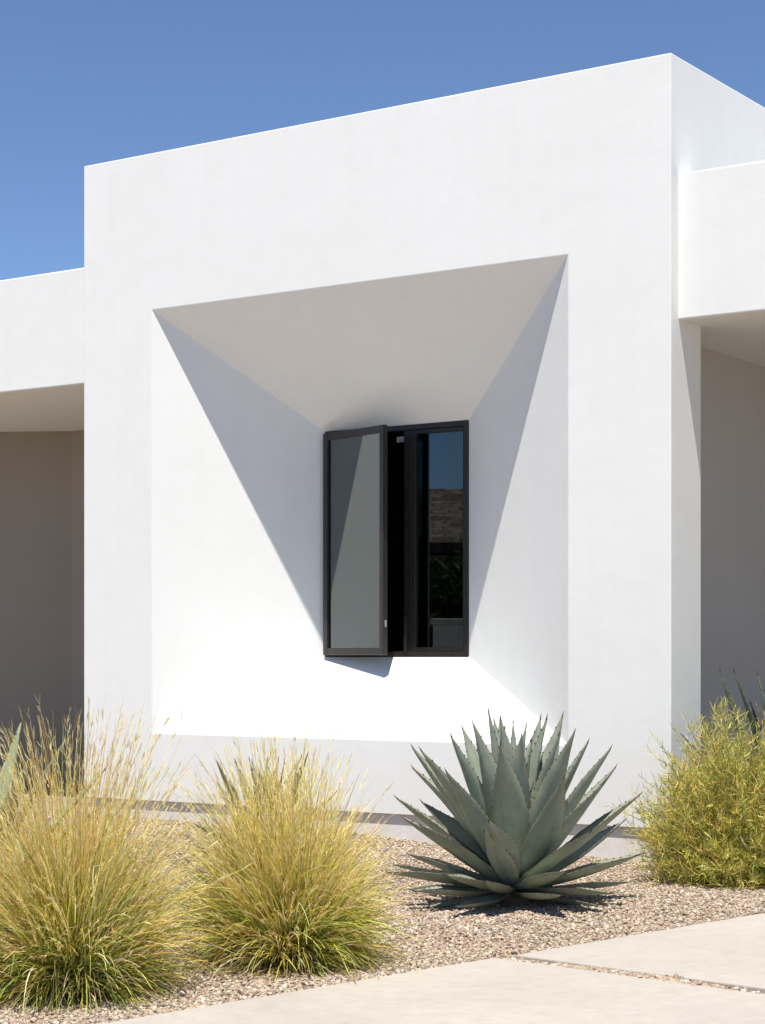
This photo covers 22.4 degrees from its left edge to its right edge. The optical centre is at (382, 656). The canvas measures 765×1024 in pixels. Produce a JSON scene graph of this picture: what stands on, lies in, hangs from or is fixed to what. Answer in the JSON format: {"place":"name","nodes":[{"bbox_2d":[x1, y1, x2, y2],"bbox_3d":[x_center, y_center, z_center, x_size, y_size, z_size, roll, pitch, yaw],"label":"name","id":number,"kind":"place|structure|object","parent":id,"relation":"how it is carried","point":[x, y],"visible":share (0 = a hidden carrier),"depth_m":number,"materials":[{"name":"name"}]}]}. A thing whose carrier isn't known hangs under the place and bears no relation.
{"place":"outdoors","nodes":[
{"label":"outdoors","id":0,"kind":"place"},
{"bbox_2d":[0,784,764,1023],"bbox_3d":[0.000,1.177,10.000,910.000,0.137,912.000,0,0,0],"label":"ground","id":1,"kind":"structure","parent":0,"point":[64,796],"depth_m":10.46,"materials":[{"name":"beige gravel"}]},
{"bbox_2d":[0,716,113,920],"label":"agave","id":2,"kind":"object","parent":1,"relation":"on","point":[17,735],"visible":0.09,"depth_m":8.55,"materials":[{"name":"green plant"}]},
{"bbox_2d":[0,695,253,1021],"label":"grass clump","id":3,"kind":"object","parent":1,"relation":"on","point":[87,933],"visible":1,"depth_m":6.96,"materials":[{"name":"plant"}]},
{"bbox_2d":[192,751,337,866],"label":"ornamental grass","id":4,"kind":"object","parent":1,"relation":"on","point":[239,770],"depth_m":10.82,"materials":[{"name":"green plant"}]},
{"bbox_2d":[143,726,425,982],"bbox_3d":[-0.371,0.743,7.718,1.227,0.959,1.310,0,0,33],"label":"grass clump","id":5,"kind":"object","parent":1,"relation":"on","point":[288,907],"visible":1,"depth_m":7.54,"materials":[{"name":"plant"}]},
{"bbox_2d":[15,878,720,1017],"bbox_3d":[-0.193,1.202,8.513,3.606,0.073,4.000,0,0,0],"label":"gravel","id":6,"kind":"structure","parent":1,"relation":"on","point":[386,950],"depth_m":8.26,"materials":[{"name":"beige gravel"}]},
{"bbox_2d":[0,53,764,863],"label":"house","id":7,"kind":"structure","parent":1,"relation":"on","point":[384,441],"depth_m":12.86,"materials":[{"name":"white paint"}]},
{"bbox_2d":[325,420,468,656],"bbox_3d":[0.107,-0.796,13.367,1.194,1.591,0.108,0,0,34],"label":"window","id":8,"kind":"structure","parent":7,"relation":"in","point":[436,455],"depth_m":13.18,"materials":[{"name":"black metal"}]},
{"bbox_2d":[104,958,764,1023],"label":"path","id":9,"kind":"structure","parent":1,"relation":"on","point":[495,991],"depth_m":6.70,"materials":[{"name":"concrete"}]},
{"bbox_2d":[385,707,644,907],"bbox_3d":[0.649,0.754,9.494,1.323,1.027,1.280,0,0,0],"label":"agave","id":10,"kind":"object","parent":1,"relation":"on","point":[516,813],"visible":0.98,"depth_m":9.33,"materials":[{"name":"green plant"}]},
{"bbox_2d":[515,913,764,992],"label":"path","id":11,"kind":"structure","parent":1,"relation":"on","point":[729,952],"depth_m":7.80,"materials":[{"name":"concrete"}]},
{"bbox_2d":[603,695,764,892],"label":"shrub","id":12,"kind":"object","parent":1,"relation":"on","point":[713,833],"visible":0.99,"depth_m":10.21,"materials":[{"name":"green plant"}]},
{"bbox_2d":[680,667,764,796],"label":"agave","id":13,"kind":"object","parent":1,"relation":"on","point":[751,715],"visible":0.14,"depth_m":11.36,"materials":[{"name":"green plant"}]},
{"bbox_2d":[0,0,764,280],"label":"sky","id":14,"kind":"structure","parent":0,"point":[83,83],"materials":[{"name":"blue"}]}
]}

